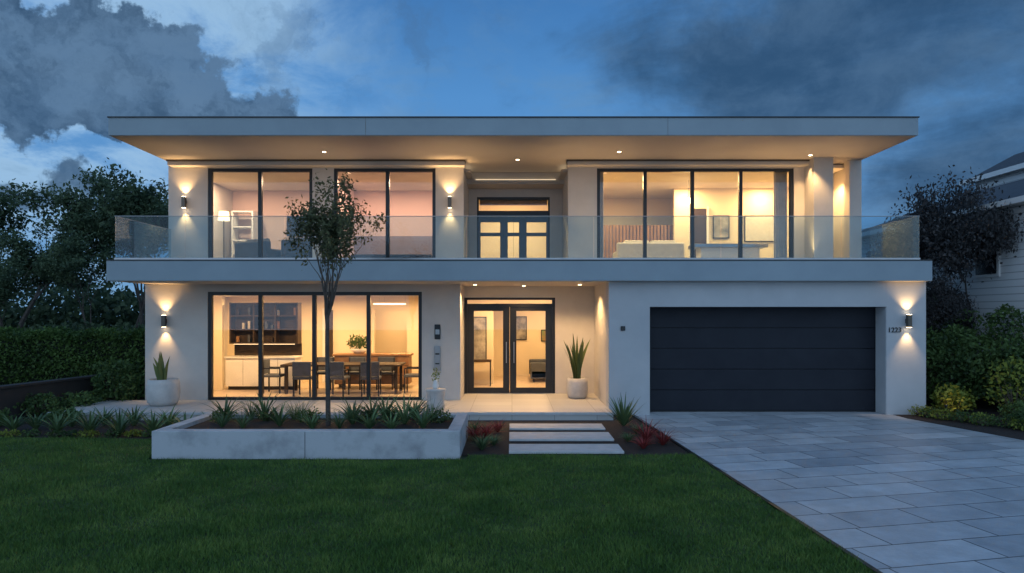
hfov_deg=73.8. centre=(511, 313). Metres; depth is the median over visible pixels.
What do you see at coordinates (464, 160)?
header band flashing
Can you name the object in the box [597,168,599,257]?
frame
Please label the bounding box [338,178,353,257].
peach side wall
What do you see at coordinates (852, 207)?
fin
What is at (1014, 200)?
gutter
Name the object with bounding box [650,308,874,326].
garage door panel
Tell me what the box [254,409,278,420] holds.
shrub
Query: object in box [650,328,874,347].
garage door panel
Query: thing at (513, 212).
transom bar
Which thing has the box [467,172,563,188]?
recess drop soffit
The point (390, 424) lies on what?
agave plant
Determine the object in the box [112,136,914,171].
roof soffit
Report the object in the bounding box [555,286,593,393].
wall door
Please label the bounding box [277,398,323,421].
ornamental grass tuft
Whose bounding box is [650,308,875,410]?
garage door back
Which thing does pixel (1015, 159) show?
roof
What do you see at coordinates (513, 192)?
wall
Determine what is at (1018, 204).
eave soffit
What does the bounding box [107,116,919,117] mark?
roof flashing
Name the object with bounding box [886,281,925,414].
garage wall
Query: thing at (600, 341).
garage side
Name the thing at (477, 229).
jamb
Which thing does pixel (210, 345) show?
frame
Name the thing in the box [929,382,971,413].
lime shrub
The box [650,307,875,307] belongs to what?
garage top trim
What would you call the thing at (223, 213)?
floor lamp
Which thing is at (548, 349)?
leaf stile
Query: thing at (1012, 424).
groundcover shrub
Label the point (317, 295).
ceiling tray beam
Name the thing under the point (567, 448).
tread
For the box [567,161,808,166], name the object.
header band
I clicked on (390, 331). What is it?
wall back
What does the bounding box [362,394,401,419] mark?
agave plant
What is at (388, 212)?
mullion
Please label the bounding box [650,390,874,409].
garage door panel
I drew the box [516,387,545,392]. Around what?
leaf rail
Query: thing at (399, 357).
wooden sideboard
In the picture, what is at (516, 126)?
roof slab
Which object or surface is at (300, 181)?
ceiling
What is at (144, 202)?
broadleaf tree
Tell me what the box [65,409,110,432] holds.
agave plant
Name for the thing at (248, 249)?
sofa
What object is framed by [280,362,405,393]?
dining table
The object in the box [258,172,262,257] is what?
mullion
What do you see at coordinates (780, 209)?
curtain
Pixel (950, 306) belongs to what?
dark leaf tree
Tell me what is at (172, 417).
agave plant
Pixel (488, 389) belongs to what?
leaf rail
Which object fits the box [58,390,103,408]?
shrub
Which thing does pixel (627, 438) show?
agave plant
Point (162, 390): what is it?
potted snake plant
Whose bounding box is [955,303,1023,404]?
garden shrub
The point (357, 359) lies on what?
dining chair
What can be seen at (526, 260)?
balcony metal trim
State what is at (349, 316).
living back wall
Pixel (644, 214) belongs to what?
mullion
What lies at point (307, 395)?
ground floor slab front
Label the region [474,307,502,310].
leaf rail
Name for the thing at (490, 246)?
back wall
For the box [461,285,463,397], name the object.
wall porch return
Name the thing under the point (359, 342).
bowl planter
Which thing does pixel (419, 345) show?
frame
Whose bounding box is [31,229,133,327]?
broadleaf tree
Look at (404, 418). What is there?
agave plant
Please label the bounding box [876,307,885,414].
garage reveal
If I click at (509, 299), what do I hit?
front double door
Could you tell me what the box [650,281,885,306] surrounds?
garage wall header
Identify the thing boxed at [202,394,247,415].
agave plant
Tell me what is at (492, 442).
agave plant
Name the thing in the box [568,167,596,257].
wall
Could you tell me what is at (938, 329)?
garden shrub
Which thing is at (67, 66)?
sky
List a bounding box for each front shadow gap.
[510,430,603,430]
[510,441,612,441]
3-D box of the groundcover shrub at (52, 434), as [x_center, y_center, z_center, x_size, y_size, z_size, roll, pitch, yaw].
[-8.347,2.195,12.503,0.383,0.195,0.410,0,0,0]
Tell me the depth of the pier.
16.95 m
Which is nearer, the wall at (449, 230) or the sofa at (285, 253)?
the wall at (449, 230)
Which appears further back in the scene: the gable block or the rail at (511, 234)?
the gable block
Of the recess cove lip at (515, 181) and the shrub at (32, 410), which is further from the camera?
the recess cove lip at (515, 181)
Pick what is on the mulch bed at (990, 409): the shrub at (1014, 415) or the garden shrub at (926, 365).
the shrub at (1014, 415)
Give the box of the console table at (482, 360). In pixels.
[474,359,491,385]
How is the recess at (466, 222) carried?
on the balcony deck
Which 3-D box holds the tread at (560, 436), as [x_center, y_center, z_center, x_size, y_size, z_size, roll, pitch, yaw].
[0.875,2.235,12.380,1.850,0.040,0.720,0,0,0]
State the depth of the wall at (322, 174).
17.50 m
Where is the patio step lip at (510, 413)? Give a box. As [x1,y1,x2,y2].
[48,412,612,414]
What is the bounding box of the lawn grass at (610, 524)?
[0,435,872,572]
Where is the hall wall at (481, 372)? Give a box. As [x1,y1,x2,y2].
[468,300,493,383]
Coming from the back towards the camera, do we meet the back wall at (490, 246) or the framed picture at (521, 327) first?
the framed picture at (521, 327)
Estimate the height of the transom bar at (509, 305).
0.080 m
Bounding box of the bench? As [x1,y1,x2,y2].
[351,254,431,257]
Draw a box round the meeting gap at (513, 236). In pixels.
[513,215,513,257]
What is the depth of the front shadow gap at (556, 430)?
13.17 m
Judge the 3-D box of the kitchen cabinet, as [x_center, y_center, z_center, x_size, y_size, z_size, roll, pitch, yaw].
[-6.900,0.900,19.000,1.960,2.401,0.680,0,0,0]
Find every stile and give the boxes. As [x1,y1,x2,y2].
[467,307,473,392]
[479,215,480,257]
[500,215,507,257]
[503,307,509,392]
[510,307,515,392]
[519,215,526,257]
[545,307,551,392]
[546,215,547,257]
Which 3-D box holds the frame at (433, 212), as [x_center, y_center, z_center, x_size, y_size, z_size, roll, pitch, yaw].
[-2.002,-2.440,17.580,0.085,2.560,0.104,0,0,0]
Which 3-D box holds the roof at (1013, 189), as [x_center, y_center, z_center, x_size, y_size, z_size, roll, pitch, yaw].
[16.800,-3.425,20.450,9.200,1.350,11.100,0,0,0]
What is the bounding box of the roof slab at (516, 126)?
[108,118,917,159]
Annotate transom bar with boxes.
[467,304,551,306]
[479,211,547,214]
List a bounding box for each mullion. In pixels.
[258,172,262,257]
[258,295,263,396]
[312,295,316,396]
[366,295,370,396]
[386,172,389,257]
[643,172,646,257]
[690,172,693,257]
[738,172,742,257]
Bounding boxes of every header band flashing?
[166,159,465,163]
[566,159,809,163]
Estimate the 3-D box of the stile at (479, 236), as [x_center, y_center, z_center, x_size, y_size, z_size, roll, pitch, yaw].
[-0.925,-1.985,19.580,0.050,1.650,0.060,0,0,0]
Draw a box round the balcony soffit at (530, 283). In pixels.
[115,281,608,285]
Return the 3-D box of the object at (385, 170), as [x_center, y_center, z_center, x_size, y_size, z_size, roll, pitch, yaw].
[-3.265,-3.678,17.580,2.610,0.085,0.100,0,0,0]
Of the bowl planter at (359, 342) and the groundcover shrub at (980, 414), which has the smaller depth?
the groundcover shrub at (980, 414)
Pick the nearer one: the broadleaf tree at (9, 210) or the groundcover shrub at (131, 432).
the groundcover shrub at (131, 432)
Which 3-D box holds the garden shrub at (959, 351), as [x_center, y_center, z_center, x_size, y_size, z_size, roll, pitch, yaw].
[10.607,1.285,16.545,2.020,2.104,2.231,0,0,-42]
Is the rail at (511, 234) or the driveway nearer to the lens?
the driveway
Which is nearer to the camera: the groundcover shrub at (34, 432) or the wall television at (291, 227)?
the groundcover shrub at (34, 432)
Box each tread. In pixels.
[509,424,604,429]
[509,432,613,440]
[509,444,623,453]
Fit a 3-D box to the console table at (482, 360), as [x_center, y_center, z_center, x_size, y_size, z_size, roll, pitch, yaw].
[-0.875,1.726,19.800,0.550,0.751,0.400,0,0,0]
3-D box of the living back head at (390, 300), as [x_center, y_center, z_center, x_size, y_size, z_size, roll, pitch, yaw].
[-3.700,-0.325,20.876,1.000,0.450,0.148,0,0,0]
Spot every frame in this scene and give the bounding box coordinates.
[208,168,212,257]
[208,292,212,399]
[309,168,311,257]
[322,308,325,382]
[334,168,337,257]
[418,292,421,399]
[432,168,435,257]
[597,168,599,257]
[689,206,689,257]
[706,206,708,243]
[789,168,792,257]
[974,240,1000,277]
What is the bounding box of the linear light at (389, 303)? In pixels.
[373,303,405,304]
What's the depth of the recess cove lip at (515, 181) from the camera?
18.68 m
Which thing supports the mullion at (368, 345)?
on the frame sill
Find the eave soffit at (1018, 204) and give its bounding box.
[862,202,1023,238]
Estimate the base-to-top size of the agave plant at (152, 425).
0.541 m
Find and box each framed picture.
[474,317,486,358]
[516,316,526,339]
[541,330,544,341]
[713,215,729,238]
[744,215,773,241]
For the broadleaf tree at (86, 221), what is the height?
7.863 m
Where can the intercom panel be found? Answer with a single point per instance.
(437, 357)
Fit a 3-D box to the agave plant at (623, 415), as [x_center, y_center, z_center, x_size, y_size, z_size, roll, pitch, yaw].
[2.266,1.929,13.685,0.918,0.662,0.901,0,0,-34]
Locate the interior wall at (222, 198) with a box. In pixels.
[213,183,232,257]
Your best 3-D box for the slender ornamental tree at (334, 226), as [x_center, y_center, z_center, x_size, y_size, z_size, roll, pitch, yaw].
[-2.947,-0.316,11.789,1.862,4.453,1.668,0,0,36]
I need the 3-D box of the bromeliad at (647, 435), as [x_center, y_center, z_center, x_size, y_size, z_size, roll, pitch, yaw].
[2.407,2.040,12.030,0.874,0.440,0.786,0,0,-15]
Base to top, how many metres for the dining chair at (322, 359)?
0.880 m
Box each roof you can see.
[862,179,1023,231]
[972,152,1023,182]
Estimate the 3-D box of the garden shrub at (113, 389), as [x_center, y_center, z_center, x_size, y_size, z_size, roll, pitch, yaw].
[-9.598,1.700,16.658,1.251,1.202,1.371,0,0,0]
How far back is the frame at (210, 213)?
17.53 m
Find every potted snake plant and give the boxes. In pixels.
[145,353,180,406]
[564,336,589,398]
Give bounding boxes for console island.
[688,244,767,257]
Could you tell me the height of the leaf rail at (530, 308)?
0.110 m
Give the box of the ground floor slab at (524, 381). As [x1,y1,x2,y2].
[213,376,544,392]
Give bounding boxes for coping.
[0,373,115,389]
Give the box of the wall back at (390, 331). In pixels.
[375,303,551,375]
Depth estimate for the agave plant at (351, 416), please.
11.65 m
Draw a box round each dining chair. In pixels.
[264,359,284,392]
[292,362,311,396]
[317,357,333,389]
[330,362,349,396]
[344,357,365,389]
[360,362,381,396]
[376,357,394,389]
[404,367,417,392]
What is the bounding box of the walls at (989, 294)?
[862,204,1023,396]
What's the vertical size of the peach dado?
1.210 m
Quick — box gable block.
[975,168,1023,190]
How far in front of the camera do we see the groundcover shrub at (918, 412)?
14.91 m
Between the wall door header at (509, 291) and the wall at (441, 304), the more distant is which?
the wall door header at (509, 291)
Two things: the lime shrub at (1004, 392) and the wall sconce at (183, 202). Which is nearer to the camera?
the lime shrub at (1004, 392)
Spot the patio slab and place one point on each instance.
(483, 405)
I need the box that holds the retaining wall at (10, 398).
[0,376,114,419]
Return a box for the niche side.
[833,169,843,257]
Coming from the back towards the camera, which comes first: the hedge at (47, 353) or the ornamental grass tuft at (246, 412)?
the hedge at (47, 353)
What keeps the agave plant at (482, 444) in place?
on the mulch bed at (613, 427)
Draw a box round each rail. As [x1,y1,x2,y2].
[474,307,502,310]
[474,387,502,392]
[481,215,545,221]
[481,233,545,235]
[516,307,545,310]
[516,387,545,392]
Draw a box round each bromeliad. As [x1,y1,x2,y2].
[466,425,489,440]
[467,419,505,437]
[487,417,507,431]
[624,418,664,441]
[628,436,655,448]
[644,429,681,444]
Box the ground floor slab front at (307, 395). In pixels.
[213,393,462,396]
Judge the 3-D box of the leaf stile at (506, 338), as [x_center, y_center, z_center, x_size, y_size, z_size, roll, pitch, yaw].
[-0.150,0.963,17.930,0.170,2.265,0.060,0,0,0]
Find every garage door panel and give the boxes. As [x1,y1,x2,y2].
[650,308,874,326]
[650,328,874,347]
[650,349,874,368]
[650,369,874,389]
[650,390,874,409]
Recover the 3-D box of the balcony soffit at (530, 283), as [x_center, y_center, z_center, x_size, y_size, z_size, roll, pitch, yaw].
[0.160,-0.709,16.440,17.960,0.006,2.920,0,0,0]
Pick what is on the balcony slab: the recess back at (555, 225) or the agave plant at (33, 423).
the recess back at (555, 225)
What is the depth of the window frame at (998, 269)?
17.68 m
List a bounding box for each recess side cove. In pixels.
[464,169,472,178]
[559,169,566,178]
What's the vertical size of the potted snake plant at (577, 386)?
1.619 m
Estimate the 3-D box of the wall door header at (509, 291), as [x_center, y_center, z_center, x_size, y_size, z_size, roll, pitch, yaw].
[-0.060,-0.560,17.941,2.380,0.300,0.198,0,0,0]
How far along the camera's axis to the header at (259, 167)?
17.50 m
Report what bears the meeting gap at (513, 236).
attached to the door frame at (513, 198)
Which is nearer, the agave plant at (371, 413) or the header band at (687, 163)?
the agave plant at (371, 413)
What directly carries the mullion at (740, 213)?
on the frame sill
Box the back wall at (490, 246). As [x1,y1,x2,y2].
[479,199,672,257]
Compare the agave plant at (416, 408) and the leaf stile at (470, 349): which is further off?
the leaf stile at (470, 349)
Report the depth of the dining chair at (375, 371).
17.21 m
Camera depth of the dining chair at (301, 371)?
17.20 m
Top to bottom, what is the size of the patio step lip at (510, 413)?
0.056 m
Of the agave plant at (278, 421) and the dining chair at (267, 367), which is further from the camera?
the dining chair at (267, 367)
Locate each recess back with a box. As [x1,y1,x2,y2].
[469,189,476,257]
[550,189,561,257]
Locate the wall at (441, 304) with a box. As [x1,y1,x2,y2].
[422,284,460,399]
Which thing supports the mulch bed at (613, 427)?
on the ground at (980, 401)
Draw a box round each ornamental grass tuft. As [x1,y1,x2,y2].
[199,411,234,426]
[227,409,263,427]
[229,395,265,419]
[276,399,313,419]
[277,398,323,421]
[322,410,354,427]
[417,398,453,421]
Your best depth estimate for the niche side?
18.27 m
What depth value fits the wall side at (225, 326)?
20.65 m
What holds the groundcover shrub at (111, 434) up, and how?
on the mulch bed at (613, 427)
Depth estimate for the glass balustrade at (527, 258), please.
15.01 m
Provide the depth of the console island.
18.60 m
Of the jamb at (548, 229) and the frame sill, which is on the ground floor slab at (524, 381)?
the frame sill
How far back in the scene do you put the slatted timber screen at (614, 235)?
20.90 m
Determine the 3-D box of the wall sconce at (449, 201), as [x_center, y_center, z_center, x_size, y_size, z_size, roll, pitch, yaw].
[-1.590,-2.830,17.430,0.090,0.290,0.140,0,0,0]
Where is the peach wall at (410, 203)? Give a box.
[233,191,431,249]
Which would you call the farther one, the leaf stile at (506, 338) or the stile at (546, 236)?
the stile at (546, 236)
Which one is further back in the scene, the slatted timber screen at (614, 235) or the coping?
the slatted timber screen at (614, 235)
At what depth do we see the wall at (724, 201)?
20.60 m
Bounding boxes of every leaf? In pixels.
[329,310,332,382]
[694,209,706,257]
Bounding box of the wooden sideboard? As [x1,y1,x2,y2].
[332,353,413,387]
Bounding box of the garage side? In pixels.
[594,283,605,404]
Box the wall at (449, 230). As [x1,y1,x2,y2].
[436,167,463,257]
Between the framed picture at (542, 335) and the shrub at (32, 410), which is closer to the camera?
the shrub at (32, 410)
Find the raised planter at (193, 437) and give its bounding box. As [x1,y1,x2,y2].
[152,413,467,458]
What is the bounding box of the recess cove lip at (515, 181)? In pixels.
[472,180,558,182]
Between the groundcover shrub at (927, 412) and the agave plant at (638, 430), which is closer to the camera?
the agave plant at (638, 430)
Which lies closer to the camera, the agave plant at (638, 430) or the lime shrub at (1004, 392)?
the agave plant at (638, 430)
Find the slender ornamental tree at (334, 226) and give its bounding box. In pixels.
[279,168,388,424]
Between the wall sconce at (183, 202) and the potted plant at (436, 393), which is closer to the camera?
the potted plant at (436, 393)
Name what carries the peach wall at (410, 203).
on the balcony slab
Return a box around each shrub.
[0,407,15,425]
[0,428,20,437]
[13,390,62,415]
[18,428,40,437]
[42,406,84,422]
[42,428,66,437]
[55,429,79,437]
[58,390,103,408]
[72,429,99,437]
[89,358,144,401]
[99,428,124,436]
[123,428,145,436]
[137,429,151,436]
[210,408,236,422]
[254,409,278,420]
[294,406,321,421]
[346,407,369,421]
[380,407,402,421]
[430,408,452,422]
[907,404,937,416]
[920,406,949,418]
[926,297,977,398]
[926,323,1003,404]
[926,345,934,382]
[928,408,959,420]
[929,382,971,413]
[941,386,977,410]
[948,409,978,422]
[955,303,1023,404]
[964,412,993,423]
[965,337,1023,406]
[969,413,1000,425]
[982,355,1023,412]
[989,415,1022,427]
[997,398,1023,413]
[997,400,1023,416]
[998,417,1023,430]
[1004,409,1023,424]
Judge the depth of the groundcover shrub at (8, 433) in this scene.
12.48 m
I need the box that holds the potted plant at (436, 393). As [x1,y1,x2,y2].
[425,367,445,410]
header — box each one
[208,167,311,167]
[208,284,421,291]
[334,167,435,167]
[464,286,554,297]
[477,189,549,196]
[597,167,793,167]
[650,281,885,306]
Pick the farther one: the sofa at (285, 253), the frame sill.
the sofa at (285, 253)
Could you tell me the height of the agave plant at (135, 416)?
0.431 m
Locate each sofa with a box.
[235,238,280,257]
[281,237,308,257]
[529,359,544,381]
[613,240,683,257]
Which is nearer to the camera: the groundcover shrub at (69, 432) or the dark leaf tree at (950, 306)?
the groundcover shrub at (69, 432)
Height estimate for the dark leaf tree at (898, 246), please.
5.300 m
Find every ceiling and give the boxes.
[213,173,431,190]
[604,165,843,198]
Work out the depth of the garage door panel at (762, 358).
15.60 m
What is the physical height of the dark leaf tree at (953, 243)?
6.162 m
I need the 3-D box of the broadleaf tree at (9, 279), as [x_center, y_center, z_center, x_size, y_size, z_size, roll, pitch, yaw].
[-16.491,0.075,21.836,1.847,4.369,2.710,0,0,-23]
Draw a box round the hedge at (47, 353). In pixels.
[0,324,144,399]
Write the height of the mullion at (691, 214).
2.416 m
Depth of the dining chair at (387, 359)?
19.09 m
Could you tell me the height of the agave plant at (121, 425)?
0.534 m
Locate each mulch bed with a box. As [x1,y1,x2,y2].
[0,415,689,454]
[896,404,1023,439]
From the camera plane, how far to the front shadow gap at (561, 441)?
12.04 m
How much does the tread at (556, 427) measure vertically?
0.040 m
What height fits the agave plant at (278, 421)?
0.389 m
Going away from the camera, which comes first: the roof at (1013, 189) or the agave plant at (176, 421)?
the agave plant at (176, 421)
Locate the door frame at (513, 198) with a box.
[477,197,549,199]
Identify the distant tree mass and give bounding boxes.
[0,278,144,330]
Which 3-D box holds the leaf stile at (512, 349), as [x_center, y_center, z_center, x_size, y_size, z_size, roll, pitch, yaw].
[0.030,0.963,17.930,0.170,2.265,0.060,0,0,0]
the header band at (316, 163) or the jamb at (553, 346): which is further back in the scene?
the jamb at (553, 346)
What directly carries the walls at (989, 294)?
on the ground at (980, 401)
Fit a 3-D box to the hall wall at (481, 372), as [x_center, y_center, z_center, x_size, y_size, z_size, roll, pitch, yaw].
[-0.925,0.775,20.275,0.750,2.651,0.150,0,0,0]
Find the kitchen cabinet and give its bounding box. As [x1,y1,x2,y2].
[224,302,302,389]
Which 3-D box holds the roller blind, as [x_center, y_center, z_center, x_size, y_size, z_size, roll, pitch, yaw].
[0.040,-3.180,19.640,1.940,0.140,0.020,0,0,0]
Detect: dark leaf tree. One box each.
[863,207,974,339]
[893,165,1023,316]
[926,270,981,368]
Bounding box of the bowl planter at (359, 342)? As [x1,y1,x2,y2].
[346,334,371,353]
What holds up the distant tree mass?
on the ground at (980, 401)
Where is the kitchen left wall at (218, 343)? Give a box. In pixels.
[213,297,223,389]
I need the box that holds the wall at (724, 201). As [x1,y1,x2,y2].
[673,188,788,257]
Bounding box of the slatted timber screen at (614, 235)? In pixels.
[604,225,672,257]
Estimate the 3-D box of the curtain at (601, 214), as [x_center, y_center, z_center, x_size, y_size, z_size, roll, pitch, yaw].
[2.250,-2.465,17.850,0.300,2.570,0.080,0,0,0]
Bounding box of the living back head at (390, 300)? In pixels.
[374,297,406,309]
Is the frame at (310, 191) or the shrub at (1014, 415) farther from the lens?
the frame at (310, 191)
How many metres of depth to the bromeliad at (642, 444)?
11.40 m
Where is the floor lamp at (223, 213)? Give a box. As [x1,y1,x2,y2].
[218,211,229,257]
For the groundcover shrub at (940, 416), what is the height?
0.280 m
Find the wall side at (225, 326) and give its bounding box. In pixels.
[224,297,227,382]
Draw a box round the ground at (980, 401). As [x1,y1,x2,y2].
[28,325,1003,459]
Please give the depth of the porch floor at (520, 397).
17.02 m
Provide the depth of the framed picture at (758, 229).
20.55 m
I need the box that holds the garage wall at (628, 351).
[606,281,649,414]
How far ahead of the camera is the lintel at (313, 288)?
16.50 m
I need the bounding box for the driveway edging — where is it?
[631,414,882,572]
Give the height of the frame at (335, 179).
2.560 m
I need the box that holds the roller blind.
[480,200,546,204]
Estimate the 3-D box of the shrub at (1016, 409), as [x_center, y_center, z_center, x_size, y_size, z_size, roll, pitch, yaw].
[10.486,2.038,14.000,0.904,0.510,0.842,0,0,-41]
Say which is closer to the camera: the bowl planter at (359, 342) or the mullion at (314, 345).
the mullion at (314, 345)
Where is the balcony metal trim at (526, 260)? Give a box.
[106,260,932,260]
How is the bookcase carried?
on the balcony slab
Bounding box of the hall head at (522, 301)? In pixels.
[493,300,551,302]
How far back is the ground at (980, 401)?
12.73 m
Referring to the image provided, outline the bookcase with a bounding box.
[231,211,257,257]
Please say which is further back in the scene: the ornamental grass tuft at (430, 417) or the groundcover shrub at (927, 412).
the groundcover shrub at (927, 412)
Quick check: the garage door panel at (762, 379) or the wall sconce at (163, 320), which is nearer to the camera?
the garage door panel at (762, 379)
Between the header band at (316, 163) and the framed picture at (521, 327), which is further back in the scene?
the framed picture at (521, 327)
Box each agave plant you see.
[0,409,33,430]
[20,411,51,428]
[35,410,75,431]
[46,406,92,426]
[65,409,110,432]
[87,407,122,424]
[92,408,150,433]
[109,406,155,425]
[125,408,175,431]
[147,404,188,425]
[164,411,200,426]
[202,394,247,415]
[233,391,286,420]
[262,403,293,425]
[296,410,331,428]
[332,394,377,423]
[350,407,385,428]
[351,396,392,417]
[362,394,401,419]
[374,411,404,428]
[379,392,429,423]
[400,398,435,418]
[402,405,443,427]
[467,433,498,449]
[468,417,484,430]
[485,434,504,444]
[599,392,642,425]
[617,431,637,441]
[625,423,645,433]
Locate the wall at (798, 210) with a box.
[793,167,803,257]
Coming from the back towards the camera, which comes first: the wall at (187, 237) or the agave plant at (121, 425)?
the wall at (187, 237)
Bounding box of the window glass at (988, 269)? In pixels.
[975,249,995,274]
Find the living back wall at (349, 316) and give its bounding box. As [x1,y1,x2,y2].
[228,297,374,381]
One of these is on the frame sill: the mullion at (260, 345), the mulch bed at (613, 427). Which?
the mullion at (260, 345)
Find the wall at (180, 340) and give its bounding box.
[145,284,207,399]
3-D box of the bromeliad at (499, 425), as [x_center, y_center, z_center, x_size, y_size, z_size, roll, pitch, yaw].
[-0.271,2.128,13.023,0.530,0.264,0.552,0,0,-44]
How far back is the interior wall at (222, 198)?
20.23 m
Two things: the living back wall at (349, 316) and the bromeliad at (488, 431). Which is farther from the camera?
the living back wall at (349, 316)
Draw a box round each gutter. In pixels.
[862,195,1023,236]
[959,163,1023,185]
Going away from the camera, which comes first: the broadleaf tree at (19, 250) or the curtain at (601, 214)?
the curtain at (601, 214)
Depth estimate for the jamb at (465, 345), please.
17.86 m
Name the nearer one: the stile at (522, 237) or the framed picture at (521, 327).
the stile at (522, 237)
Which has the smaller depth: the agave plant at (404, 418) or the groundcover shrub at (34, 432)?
the agave plant at (404, 418)
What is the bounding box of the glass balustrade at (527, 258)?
[114,216,919,259]
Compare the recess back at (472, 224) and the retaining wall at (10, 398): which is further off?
the recess back at (472, 224)
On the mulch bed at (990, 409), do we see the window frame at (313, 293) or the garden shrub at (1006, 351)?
the garden shrub at (1006, 351)
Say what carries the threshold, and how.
on the porch floor at (520, 397)
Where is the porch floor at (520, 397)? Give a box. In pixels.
[461,394,599,399]
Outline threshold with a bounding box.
[464,393,554,393]
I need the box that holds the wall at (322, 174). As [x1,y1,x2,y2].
[312,167,333,257]
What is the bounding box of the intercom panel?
[434,324,440,370]
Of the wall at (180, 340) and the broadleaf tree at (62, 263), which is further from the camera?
the broadleaf tree at (62, 263)
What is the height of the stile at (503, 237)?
1.650 m
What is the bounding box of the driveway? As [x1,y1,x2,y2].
[636,412,1023,572]
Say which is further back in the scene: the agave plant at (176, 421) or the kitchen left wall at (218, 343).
the kitchen left wall at (218, 343)
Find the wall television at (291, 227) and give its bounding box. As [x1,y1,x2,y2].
[287,217,306,235]
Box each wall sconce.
[161,315,166,326]
[181,196,186,207]
[448,196,451,207]
[905,314,911,327]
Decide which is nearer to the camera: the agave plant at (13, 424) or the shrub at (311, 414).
the shrub at (311, 414)
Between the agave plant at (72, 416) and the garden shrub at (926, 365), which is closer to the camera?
the agave plant at (72, 416)
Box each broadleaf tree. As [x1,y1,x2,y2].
[0,178,36,242]
[0,216,97,303]
[0,252,32,326]
[9,170,165,328]
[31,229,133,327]
[57,183,167,329]
[71,157,167,324]
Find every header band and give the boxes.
[167,161,464,166]
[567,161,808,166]
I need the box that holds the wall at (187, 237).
[168,166,207,257]
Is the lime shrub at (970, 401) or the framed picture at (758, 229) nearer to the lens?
the lime shrub at (970, 401)
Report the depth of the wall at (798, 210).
17.50 m
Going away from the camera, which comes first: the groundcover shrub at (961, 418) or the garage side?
the groundcover shrub at (961, 418)
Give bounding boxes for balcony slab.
[106,261,931,280]
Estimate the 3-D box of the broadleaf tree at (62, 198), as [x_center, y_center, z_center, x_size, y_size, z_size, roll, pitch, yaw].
[-17.788,-2.070,29.497,5.908,8.689,5.355,0,0,2]
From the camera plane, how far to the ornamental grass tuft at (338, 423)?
11.29 m
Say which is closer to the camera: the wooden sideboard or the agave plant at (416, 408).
the agave plant at (416, 408)
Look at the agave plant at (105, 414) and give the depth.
13.72 m
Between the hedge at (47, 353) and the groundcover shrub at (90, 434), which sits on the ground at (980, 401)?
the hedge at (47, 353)
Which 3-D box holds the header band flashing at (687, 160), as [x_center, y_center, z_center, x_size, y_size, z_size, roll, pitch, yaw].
[4.440,-3.857,17.349,6.120,0.041,0.299,0,0,0]
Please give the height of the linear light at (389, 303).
0.318 m
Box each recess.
[464,167,468,257]
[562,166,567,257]
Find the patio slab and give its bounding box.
[75,400,612,419]
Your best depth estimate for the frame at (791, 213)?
17.53 m
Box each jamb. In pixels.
[464,300,467,392]
[477,200,478,257]
[548,200,549,257]
[552,300,554,392]
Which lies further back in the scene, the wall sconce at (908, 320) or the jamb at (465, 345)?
the jamb at (465, 345)
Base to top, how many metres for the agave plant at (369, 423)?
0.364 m
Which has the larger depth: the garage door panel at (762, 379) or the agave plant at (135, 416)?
the garage door panel at (762, 379)
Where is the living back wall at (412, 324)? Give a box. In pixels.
[407,297,417,381]
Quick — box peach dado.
[354,236,431,254]
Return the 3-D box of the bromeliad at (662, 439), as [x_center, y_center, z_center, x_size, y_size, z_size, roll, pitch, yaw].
[2.588,2.095,11.712,0.646,0.329,0.670,0,0,-10]
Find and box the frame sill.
[212,397,417,399]
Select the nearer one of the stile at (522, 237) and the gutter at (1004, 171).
the stile at (522, 237)
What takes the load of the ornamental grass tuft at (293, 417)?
on the raised planter at (193, 437)
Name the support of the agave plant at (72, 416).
on the mulch bed at (613, 427)
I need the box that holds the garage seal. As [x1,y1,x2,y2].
[650,410,875,411]
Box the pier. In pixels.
[804,157,832,257]
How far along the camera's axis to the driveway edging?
7.99 m
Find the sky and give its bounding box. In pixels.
[0,0,1023,316]
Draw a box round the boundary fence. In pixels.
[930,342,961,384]
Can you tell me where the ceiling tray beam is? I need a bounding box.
[213,295,417,296]
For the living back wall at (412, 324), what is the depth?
20.80 m
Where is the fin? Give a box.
[844,160,861,257]
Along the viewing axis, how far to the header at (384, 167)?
17.50 m
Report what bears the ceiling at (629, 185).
on the wall at (724, 201)
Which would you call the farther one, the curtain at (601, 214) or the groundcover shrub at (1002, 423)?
the curtain at (601, 214)
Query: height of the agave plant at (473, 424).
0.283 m
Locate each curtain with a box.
[600,172,603,257]
[774,172,786,257]

